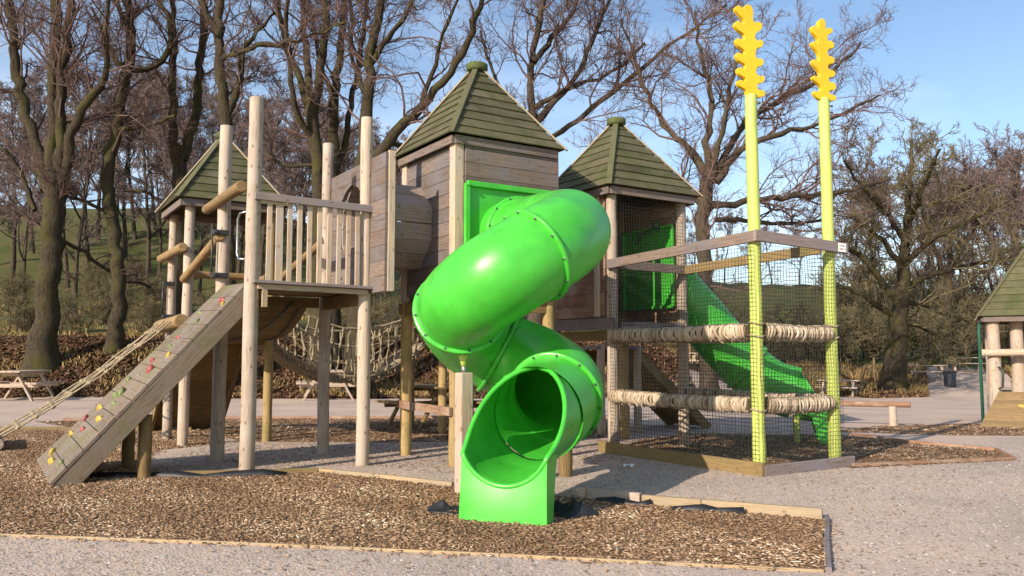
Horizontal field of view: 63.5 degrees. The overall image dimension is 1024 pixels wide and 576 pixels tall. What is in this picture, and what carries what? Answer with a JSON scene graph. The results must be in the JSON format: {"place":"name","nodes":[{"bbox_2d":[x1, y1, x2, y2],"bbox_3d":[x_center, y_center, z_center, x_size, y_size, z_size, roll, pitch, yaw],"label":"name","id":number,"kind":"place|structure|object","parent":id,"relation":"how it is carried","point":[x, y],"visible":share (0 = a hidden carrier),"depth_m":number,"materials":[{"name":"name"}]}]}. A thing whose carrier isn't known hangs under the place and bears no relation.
{"place":"outdoors","nodes":[
{"label":"outdoors","id":0,"kind":"place"},
{"bbox_2d":[0,206,1023,575],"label":"ground","id":1,"kind":"structure","parent":0,"point":[956,404],"depth_m":8.79,"materials":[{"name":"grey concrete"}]},
{"bbox_2d":[0,134,28,228],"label":"bare tree","id":2,"kind":"object","parent":1,"relation":"on","point":[2,213],"visible":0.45,"depth_m":50.00,"materials":[{"name":"brown plant"}]},
{"bbox_2d":[0,265,35,306],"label":"thicket","id":3,"kind":"object","parent":1,"relation":"on","point":[8,291],"visible":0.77,"depth_m":44.69,"materials":[{"name":"green plant"}]},
{"bbox_2d":[0,77,39,201],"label":"bare tree","id":4,"kind":"object","parent":1,"relation":"on","point":[29,92],"visible":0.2,"depth_m":57.87,"materials":[{"name":"brown plant"}]},
{"bbox_2d":[0,121,46,302],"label":"bare tree","id":5,"kind":"object","parent":1,"relation":"on","point":[25,237],"visible":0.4,"depth_m":46.13,"materials":[{"name":"brown plant"}]},
{"bbox_2d":[0,64,47,253],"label":"bare tree","id":6,"kind":"object","parent":1,"relation":"on","point":[37,89],"visible":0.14,"depth_m":60.10,"materials":[{"name":"brown plant"}]},
{"bbox_2d":[0,370,65,400],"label":"picnic table","id":7,"kind":"object","parent":1,"relation":"on","point":[11,385],"visible":0.96,"depth_m":24.27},
{"bbox_2d":[0,50,73,284],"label":"bare tree","id":8,"kind":"object","parent":1,"relation":"on","point":[14,108],"visible":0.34,"depth_m":52.44,"materials":[{"name":"brown plant"}]},
{"bbox_2d":[0,291,82,334],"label":"thicket","id":9,"kind":"object","parent":1,"relation":"on","point":[29,311],"visible":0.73,"depth_m":36.53,"materials":[{"name":"green plant"}]},
{"bbox_2d":[1,98,91,291],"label":"bare tree","id":10,"kind":"object","parent":1,"relation":"on","point":[65,256],"visible":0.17,"depth_m":49.75,"materials":[{"name":"brown plant"}]},
{"bbox_2d":[9,51,142,323],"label":"bare tree","id":11,"kind":"object","parent":1,"relation":"on","point":[79,242],"visible":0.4,"depth_m":40.51,"materials":[{"name":"brown plant"}]},
{"bbox_2d":[16,74,139,266],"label":"bare tree","id":12,"kind":"object","parent":1,"relation":"on","point":[87,247],"visible":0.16,"depth_m":56.08,"materials":[{"name":"brown plant"}]},
{"bbox_2d":[58,290,102,334],"bbox_3d":[-19.148,1.123,34.399,2.945,2.226,4.325,0,-5,0],"label":"thicket","id":13,"kind":"object","parent":1,"relation":"on","point":[66,310],"visible":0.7,"depth_m":35.01,"materials":[{"name":"green plant"}]},
{"bbox_2d":[0,0,174,376],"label":"bare tree","id":14,"kind":"object","parent":1,"relation":"on","point":[54,162],"visible":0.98,"depth_m":27.82,"materials":[{"name":"brown plant"}]},
{"bbox_2d":[64,275,146,324],"bbox_3d":[-19.928,0.554,39.789,5.085,2.973,2.697,5,-7,-44],"label":"thicket","id":15,"kind":"object","parent":1,"relation":"on","point":[106,306],"visible":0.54,"depth_m":39.77,"materials":[{"name":"green plant"}]},
{"bbox_2d":[58,252,153,300],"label":"thicket","id":16,"kind":"object","parent":1,"relation":"on","point":[88,269],"visible":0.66,"depth_m":47.29,"materials":[{"name":"green plant"}]},
{"bbox_2d":[68,33,143,239],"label":"bare tree","id":17,"kind":"object","parent":1,"relation":"on","point":[98,215],"visible":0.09,"depth_m":66.62,"materials":[{"name":"brown plant"}]},
{"bbox_2d":[78,61,160,239],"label":"bare tree","id":18,"kind":"object","parent":1,"relation":"on","point":[134,232],"visible":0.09,"depth_m":66.43,"materials":[{"name":"brown plant"}]},
{"bbox_2d":[45,0,213,354],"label":"bare tree","id":19,"kind":"object","parent":1,"relation":"on","point":[115,337],"visible":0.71,"depth_m":28.95,"materials":[{"name":"brown plant"}]},
{"bbox_2d":[81,72,177,261],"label":"bare tree","id":20,"kind":"object","parent":1,"relation":"on","point":[125,148],"visible":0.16,"depth_m":58.15,"materials":[{"name":"brown plant"}]},
{"bbox_2d":[91,74,171,229],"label":"bare tree","id":21,"kind":"object","parent":1,"relation":"on","point":[153,227],"visible":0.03,"depth_m":71.24,"materials":[{"name":"brown plant"}]},
{"bbox_2d":[110,253,152,287],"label":"thicket","id":22,"kind":"object","parent":1,"relation":"on","point":[132,266],"visible":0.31,"depth_m":50.12,"materials":[{"name":"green plant"}]},
{"bbox_2d":[85,66,194,294],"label":"bare tree","id":23,"kind":"object","parent":1,"relation":"on","point":[163,154],"visible":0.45,"depth_m":48.39,"materials":[{"name":"brown plant"}]},
{"bbox_2d":[125,295,165,332],"bbox_3d":[-15.186,1.325,35.988,3.828,1.970,2.606,5,-7,-44],"label":"thicket","id":24,"kind":"object","parent":1,"relation":"on","point":[144,314],"visible":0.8,"depth_m":35.69,"materials":[{"name":"green plant"}]},
{"bbox_2d":[114,108,198,276],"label":"bare tree","id":25,"kind":"object","parent":1,"relation":"on","point":[160,233],"visible":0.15,"depth_m":54.35,"materials":[{"name":"brown plant"}]},
{"bbox_2d":[55,0,270,338],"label":"bare tree","id":26,"kind":"object","parent":1,"relation":"on","point":[179,155],"visible":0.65,"depth_m":30.95,"materials":[{"name":"brown plant"}]},
{"bbox_2d":[127,266,206,317],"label":"thicket","id":27,"kind":"object","parent":1,"relation":"on","point":[157,296],"visible":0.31,"depth_m":41.81,"materials":[{"name":"green plant"}]},
{"bbox_2d":[133,67,207,247],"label":"bare tree","id":28,"kind":"object","parent":1,"relation":"on","point":[162,68],"visible":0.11,"depth_m":63.38,"materials":[{"name":"brown plant"}]},
{"bbox_2d":[137,55,211,238],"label":"bare tree","id":29,"kind":"object","parent":1,"relation":"on","point":[187,102],"visible":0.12,"depth_m":67.61,"materials":[{"name":"brown plant"}]},
{"bbox_2d":[139,100,219,229],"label":"bare tree","id":30,"kind":"object","parent":1,"relation":"on","point":[208,125],"visible":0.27,"depth_m":53.12,"materials":[{"name":"brown plant"}]},
{"bbox_2d":[145,125,248,299],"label":"bare tree","id":31,"kind":"object","parent":1,"relation":"on","point":[206,225],"visible":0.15,"depth_m":45.90,"materials":[{"name":"brown plant"}]},
{"bbox_2d":[183,44,256,239],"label":"bare tree","id":32,"kind":"object","parent":1,"relation":"on","point":[232,65],"visible":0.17,"depth_m":66.98,"materials":[{"name":"brown plant"}]},
{"bbox_2d":[126,467,317,473],"bbox_3d":[-3.178,2.040,9.087,2.050,0.080,0.141,1,-5,-8],"label":"timber edging","id":33,"kind":"object","parent":1,"relation":"on","point":[302,470],"visible":0.29,"depth_m":9.14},
{"bbox_2d":[198,40,274,154],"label":"bare tree","id":34,"kind":"object","parent":1,"relation":"on","point":[244,112],"visible":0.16,"depth_m":73.83,"materials":[{"name":"brown plant"}]},
{"bbox_2d":[202,89,305,272],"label":"bare tree","id":35,"kind":"object","parent":1,"relation":"on","point":[242,231],"visible":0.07,"depth_m":55.24,"materials":[{"name":"brown plant"}]},
{"bbox_2d":[212,82,311,276],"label":"bare tree","id":36,"kind":"object","parent":1,"relation":"on","point":[286,191],"visible":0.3,"depth_m":44.37,"materials":[{"name":"brown plant"}]},
{"bbox_2d":[173,0,352,387],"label":"bare tree","id":37,"kind":"object","parent":1,"relation":"on","point":[226,105],"visible":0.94,"depth_m":27.50,"materials":[{"name":"brown plant"}]},
{"bbox_2d":[246,53,302,180],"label":"bare tree","id":38,"kind":"object","parent":1,"relation":"on","point":[265,71],"visible":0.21,"depth_m":72.87,"materials":[{"name":"brown plant"}]},
{"bbox_2d":[202,96,372,469],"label":"play deck","id":39,"kind":"structure","parent":1,"relation":"on","point":[336,295],"depth_m":9.83,"materials":[{"name":"brown wood"}]},
{"bbox_2d":[204,0,375,381],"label":"bare tree","id":40,"kind":"object","parent":1,"relation":"on","point":[311,129],"visible":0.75,"depth_m":28.19,"materials":[{"name":"brown plant"}]},
{"bbox_2d":[264,120,322,236],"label":"bare tree","id":41,"kind":"object","parent":1,"relation":"on","point":[298,175],"visible":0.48,"depth_m":48.40,"materials":[{"name":"brown plant"}]},
{"bbox_2d":[262,86,325,244],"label":"bare tree","id":42,"kind":"object","parent":1,"relation":"on","point":[279,111],"visible":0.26,"depth_m":50.58,"materials":[{"name":"brown plant"}]},
{"bbox_2d":[284,97,358,253],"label":"bare tree","id":43,"kind":"object","parent":1,"relation":"on","point":[300,101],"visible":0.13,"depth_m":64.28,"materials":[{"name":"brown plant"}]},
{"bbox_2d":[289,87,356,171],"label":"bare tree","id":44,"kind":"object","parent":1,"relation":"on","point":[328,122],"visible":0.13,"depth_m":59.83,"materials":[{"name":"brown plant"}]},
{"bbox_2d":[296,370,356,400],"bbox_3d":[-5.534,2.913,24.845,1.846,0.879,1.955,1,-5,-14],"label":"picnic table","id":45,"kind":"object","parent":1,"relation":"on","point":[310,385],"visible":0.41,"depth_m":24.24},
{"bbox_2d":[36,418,619,441],"bbox_3d":[-3.650,2.519,14.844,11.700,0.001,4.800,0,-5,0],"label":"chip bed","id":46,"kind":"object","parent":1,"relation":"on","point":[275,436],"visible":0.32,"depth_m":14.40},
{"bbox_2d":[152,344,241,430],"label":"back ramp","id":47,"kind":"structure","parent":46,"relation":"on","point":[200,405],"depth_m":14.18,"materials":[{"name":"wood"}]},
{"bbox_2d":[153,131,287,445],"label":"roofed tower","id":48,"kind":"structure","parent":46,"relation":"on","point":[191,194],"depth_m":12.65,"materials":[{"name":"wood"}]},
{"bbox_2d":[0,317,170,449],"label":"climbing net","id":49,"kind":"object","parent":48,"relation":"attached to","point":[66,394],"visible":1,"depth_m":12.05,"materials":[{"name":"fabric"}]},
{"bbox_2d":[180,235,323,340],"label":"plank bridge","id":50,"kind":"structure","parent":48,"relation":"attached to","point":[277,322],"depth_m":11.31,"materials":[{"name":"wood"}]},
{"bbox_2d":[257,296,428,383],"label":"net bridge","id":51,"kind":"structure","parent":48,"relation":"attached to","point":[386,368],"depth_m":13.74,"materials":[{"name":"fabric"}]},
{"bbox_2d":[375,383,480,429],"bbox_3d":[-1.472,2.200,15.472,1.605,0.764,1.700,3,-6,-34],"label":"picnic table","id":52,"kind":"object","parent":46,"relation":"on","point":[431,389],"visible":0.38,"depth_m":15.31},
{"bbox_2d":[412,298,473,432],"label":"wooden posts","id":53,"kind":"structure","parent":46,"relation":"on","point":[442,399],"depth_m":13.97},
{"bbox_2d":[302,119,355,230],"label":"bare tree","id":54,"kind":"object","parent":1,"relation":"on","point":[345,160],"visible":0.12,"depth_m":53.00,"materials":[{"name":"brown plant"}]},
{"bbox_2d":[63,415,607,420],"bbox_3d":[-3.408,2.686,17.010,11.211,0.090,0.394,0,-5,-3],"label":"timber edging","id":55,"kind":"object","parent":1,"relation":"on","point":[301,417],"visible":0.07,"depth_m":17.12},
{"bbox_2d":[262,0,434,362],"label":"bare tree","id":56,"kind":"object","parent":1,"relation":"on","point":[333,138],"visible":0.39,"depth_m":30.07,"materials":[{"name":"brown plant"}]},
{"bbox_2d":[371,287,400,334],"bbox_3d":[-4.476,0.692,36.008,5.346,3.455,3.473,1,-5,-11],"label":"thicket","id":57,"kind":"object","parent":1,"relation":"on","point":[376,309],"visible":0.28,"depth_m":35.28,"materials":[{"name":"brown plant"}]},
{"bbox_2d":[319,468,453,485],"bbox_3d":[-1.365,2.016,8.762,1.860,0.075,0.062,-3,-6,33],"label":"timber edging","id":58,"kind":"object","parent":1,"relation":"on","point":[400,478],"visible":0.58,"depth_m":8.70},
{"bbox_2d":[254,0,560,394],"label":"bare tree","id":59,"kind":"object","parent":1,"relation":"on","point":[372,54],"visible":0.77,"depth_m":26.80,"materials":[{"name":"brown plant"}]},
{"bbox_2d":[0,533,823,572],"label":"timber edging","id":60,"kind":"object","parent":1,"relation":"on","point":[463,552],"visible":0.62,"depth_m":5.46,"materials":[{"name":"wood"}]},
{"bbox_2d":[396,61,567,466],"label":"boarded tower","id":61,"kind":"structure","parent":1,"relation":"on","point":[477,124],"depth_m":10.52,"materials":[{"name":"wood"}]},
{"bbox_2d":[331,150,431,293],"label":"crawl tunnel","id":62,"kind":"structure","parent":61,"relation":"attached to","point":[396,245],"depth_m":10.30,"materials":[{"name":"wood"}]},
{"bbox_2d":[0,334,1011,398],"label":"leaf litter","id":63,"kind":"object","parent":1,"relation":"on","point":[7,344],"visible":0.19,"depth_m":28.29,"materials":[{"name":"brown plant"}]},
{"bbox_2d":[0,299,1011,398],"bbox_3d":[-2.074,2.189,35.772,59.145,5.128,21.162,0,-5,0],"label":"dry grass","id":64,"kind":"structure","parent":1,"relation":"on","point":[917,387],"depth_m":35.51,"materials":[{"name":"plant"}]},
{"bbox_2d":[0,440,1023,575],"bbox_3d":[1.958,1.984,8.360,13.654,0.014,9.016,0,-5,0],"label":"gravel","id":65,"kind":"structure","parent":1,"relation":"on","point":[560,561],"depth_m":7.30,"materials":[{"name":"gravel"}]},
{"bbox_2d":[559,449,572,476],"bbox_3d":[0.580,1.541,9.004,0.154,1.102,0.159,0,-5,0],"label":"slide support","id":66,"kind":"object","parent":1,"relation":"on","point":[565,464],"visible":0.17,"depth_m":8.91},
{"bbox_2d":[459,0,759,324],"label":"bare tree","id":67,"kind":"object","parent":1,"relation":"on","point":[533,107],"visible":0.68,"depth_m":29.57,"materials":[{"name":"brown plant"}]},
{"bbox_2d":[578,487,641,501],"bbox_3d":[0.875,1.887,7.465,0.611,0.120,0.073,-3,-5,31],"label":"timber edging","id":68,"kind":"object","parent":1,"relation":"on","point":[590,493],"visible":0.49,"depth_m":7.45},
{"bbox_2d":[554,117,702,445],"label":"netted tower","id":69,"kind":"structure","parent":1,"relation":"on","point":[622,175],"depth_m":11.93,"materials":[{"name":"wood"}]},
{"bbox_2d":[580,345,711,434],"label":"ramp","id":70,"kind":"structure","parent":1,"relation":"on","point":[597,354],"depth_m":14.50,"materials":[{"name":"wood"}]},
{"bbox_2d":[712,208,745,282],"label":"bare tree","id":71,"kind":"object","parent":1,"relation":"on","point":[730,226],"visible":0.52,"depth_m":87.89,"materials":[{"name":"brown plant"}]},
{"bbox_2d":[642,494,822,518],"bbox_3d":[1.819,1.850,6.955,1.494,0.110,0.059,-2,-5,26],"label":"timber edging","id":72,"kind":"object","parent":1,"relation":"on","point":[791,511],"visible":0.49,"depth_m":6.86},
{"bbox_2d":[565,0,921,388],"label":"bare tree","id":73,"kind":"object","parent":1,"relation":"on","point":[713,170],"visible":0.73,"depth_m":26.71,"materials":[{"name":"brown plant"}]},
{"bbox_2d":[743,303,849,362],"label":"thicket","id":74,"kind":"object","parent":1,"relation":"on","point":[785,351],"visible":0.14,"depth_m":48.87,"materials":[{"name":"brown plant"}]},
{"bbox_2d":[633,434,1008,467],"bbox_3d":[3.866,2.283,11.849,4.916,0.020,4.413,1,-5,-17],"label":"chip bed","id":75,"kind":"object","parent":1,"relation":"on","point":[869,448],"visible":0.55,"depth_m":11.36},
{"bbox_2d":[621,222,827,443],"bbox_3d":[3.314,0.713,12.707,3.160,3.342,1.328,0,-5,0],"label":"straight slide","id":76,"kind":"object","parent":75,"relation":"on","point":[705,307],"visible":0.44,"depth_m":12.56,"materials":[{"name":"green plastic"}]},
{"bbox_2d":[598,4,854,476],"bbox_3d":[2.614,-0.531,10.723,1.732,5.514,2.807,3,-6,-33],"label":"rope platform cage","id":77,"kind":"object","parent":75,"relation":"on","point":[757,402],"visible":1,"depth_m":9.78,"materials":[{"name":"paint"}]},
{"bbox_2d":[764,301,884,364],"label":"thicket","id":78,"kind":"object","parent":1,"relation":"on","point":[849,341],"visible":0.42,"depth_m":46.65,"materials":[{"name":"brown plant"}]},
{"bbox_2d":[824,516,831,572],"bbox_3d":[2.206,1.778,5.776,0.044,0.060,1.705,-2,-5,20],"label":"timber edging","id":79,"kind":"object","parent":1,"relation":"on","point":[828,560],"visible":0.9,"depth_m":5.55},
{"bbox_2d":[689,342,982,387],"bbox_3d":[18.100,3.813,40.532,25.512,2.768,2.160,3,-6,-36],"label":"fence","id":80,"kind":"object","parent":1,"relation":"on","point":[873,373],"visible":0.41,"depth_m":39.85,"materials":[{"name":"grey metal"}]},
{"bbox_2d":[807,261,891,309],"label":"thicket","id":81,"kind":"object","parent":1,"relation":"on","point":[844,283],"visible":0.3,"depth_m":73.34,"materials":[{"name":"brown plant"}]},
{"bbox_2d":[832,122,901,325],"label":"bare tree","id":82,"kind":"object","parent":1,"relation":"on","point":[881,233],"visible":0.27,"depth_m":66.11,"materials":[{"name":"brown plant"}]},
{"bbox_2d":[841,160,898,336],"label":"bare tree","id":83,"kind":"object","parent":1,"relation":"on","point":[871,207],"visible":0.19,"depth_m":59.76,"materials":[{"name":"brown plant"}]},
{"bbox_2d":[821,296,920,361],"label":"thicket","id":84,"kind":"object","parent":1,"relation":"on","point":[869,346],"visible":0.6,"depth_m":47.55,"materials":[{"name":"brown plant"}]},
{"bbox_2d":[857,271,926,308],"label":"thicket","id":85,"kind":"object","parent":1,"relation":"on","point":[880,294],"visible":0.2,"depth_m":76.05,"materials":[{"name":"brown plant"}]},
{"bbox_2d":[809,118,1023,391],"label":"bare tree","id":86,"kind":"object","parent":1,"relation":"on","point":[893,372],"visible":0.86,"depth_m":36.77,"materials":[{"name":"brown plant"}]},
{"bbox_2d":[886,154,969,339],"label":"bare tree","id":87,"kind":"object","parent":1,"relation":"on","point":[923,264],"visible":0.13,"depth_m":56.10,"materials":[{"name":"brown plant"}]},
{"bbox_2d":[875,298,983,360],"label":"thicket","id":88,"kind":"object","parent":1,"relation":"on","point":[925,341],"visible":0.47,"depth_m":49.38,"materials":[{"name":"brown plant"}]},
{"bbox_2d":[848,433,1016,466],"bbox_3d":[5.710,2.247,11.426,1.935,0.090,4.493,-2,-5,22],"label":"timber edging","id":89,"kind":"object","parent":1,"relation":"on","point":[1007,455],"visible":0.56,"depth_m":10.28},
{"bbox_2d":[841,424,1023,434],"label":"chip bed","id":90,"kind":"object","parent":1,"relation":"on","point":[951,429],"visible":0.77,"depth_m":14.85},
{"bbox_2d":[0,418,1023,575],"bbox_3d":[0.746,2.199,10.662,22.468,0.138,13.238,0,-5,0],"label":"wood chips","id":91,"kind":"object","parent":90,"relation":"on","point":[33,446],"visible":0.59,"depth_m":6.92,"materials":[{"name":"wood"}]},
{"bbox_2d":[37,283,243,485],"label":"climbing ramp","id":92,"kind":"structure","parent":91,"relation":"on","point":[147,385],"depth_m":8.96,"materials":[{"name":"wood"}]},
{"bbox_2d":[88,469,287,477],"bbox_3d":[-3.500,1.990,8.892,2.112,0.071,0.189,0,-5,-3],"label":"black membrane","id":93,"kind":"object","parent":91,"relation":"on","point":[251,472],"visible":0.88,"depth_m":8.88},
{"bbox_2d":[426,499,458,514],"bbox_3d":[-0.556,1.819,6.902,0.356,0.088,0.339,0,-5,0],"label":"black membrane","id":94,"kind":"object","parent":91,"relation":"on","point":[442,506],"visible":0.91,"depth_m":6.92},
{"bbox_2d":[454,355,472,493],"bbox_3d":[-0.467,1.311,7.905,0.147,1.401,0.153,3,-6,-33],"label":"slide support","id":95,"kind":"object","parent":91,"relation":"on","point":[463,398],"visible":0.76,"depth_m":7.86,"materials":[{"name":"beige wood"}]},
{"bbox_2d":[412,180,610,525],"bbox_3d":[0.030,0.290,8.488,1.980,3.410,4.096,0,-5,0],"label":"spiral slide","id":96,"kind":"object","parent":95,"relation":"on","point":[501,271],"visible":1,"depth_m":7.39,"materials":[{"name":"plastic"}]},
{"bbox_2d":[554,497,598,518],"bbox_3d":[0.472,1.799,6.875,0.381,0.122,0.512,3,-5,-30],"label":"black membrane","id":97,"kind":"object","parent":91,"relation":"on","point":[572,507],"visible":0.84,"depth_m":6.71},
{"bbox_2d":[596,497,650,505],"bbox_3d":[0.975,1.868,7.292,0.530,0.051,0.124,-2,-5,28],"label":"black membrane","id":98,"kind":"object","parent":91,"relation":"on","point":[617,500],"visible":1,"depth_m":7.26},
{"bbox_2d":[672,504,743,513],"bbox_3d":[1.647,1.839,6.936,0.595,0.051,0.152,-2,-5,20],"label":"black membrane","id":99,"kind":"object","parent":91,"relation":"on","point":[704,507],"visible":0.98,"depth_m":6.92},
{"bbox_2d":[840,401,910,425],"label":"balance beam","id":100,"kind":"structure","parent":90,"relation":"on","point":[892,407],"depth_m":16.12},
{"bbox_2d":[885,270,987,318],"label":"thicket","id":101,"kind":"object","parent":1,"relation":"on","point":[914,289],"visible":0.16,"depth_m":70.48,"materials":[{"name":"brown plant"}]},
{"bbox_2d":[884,134,1021,357],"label":"bare tree","id":102,"kind":"object","parent":1,"relation":"on","point":[949,211],"visible":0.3,"depth_m":49.63,"materials":[{"name":"brown plant"}]},
{"bbox_2d":[908,290,1023,354],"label":"thicket","id":103,"kind":"object","parent":1,"relation":"on","point":[960,322],"visible":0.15,"depth_m":50.79,"materials":[{"name":"brown plant"}]},
{"bbox_2d":[913,159,1022,356],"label":"bare tree","id":104,"kind":"object","parent":1,"relation":"on","point":[976,290],"visible":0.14,"depth_m":52.27,"materials":[{"name":"brown plant"}]},
{"bbox_2d":[920,293,1023,353],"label":"thicket","id":105,"kind":"object","parent":1,"relation":"on","point":[974,317],"visible":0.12,"depth_m":52.60,"materials":[{"name":"brown plant"}]},
{"bbox_2d":[928,119,1023,364],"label":"bare tree","id":106,"kind":"object","parent":1,"relation":"on","point":[1005,161],"visible":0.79,"depth_m":47.68,"materials":[{"name":"brown plant"}]},
{"bbox_2d":[952,272,1003,314],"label":"thicket","id":107,"kind":"object","parent":1,"relation":"on","point":[984,289],"visible":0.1,"depth_m":67.11,"materials":[{"name":"brown plant"}]},
{"bbox_2d":[975,243,1023,427],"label":"roofed play hut","id":108,"kind":"object","parent":1,"relation":"on","point":[1003,304],"visible":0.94,"depth_m":16.85,"materials":[{"name":"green wood"}]},
{"bbox_2d":[0,0,1023,296],"label":"sky","id":109,"kind":"structure","parent":0,"point":[968,55],"materials":[{"name":"blue"}]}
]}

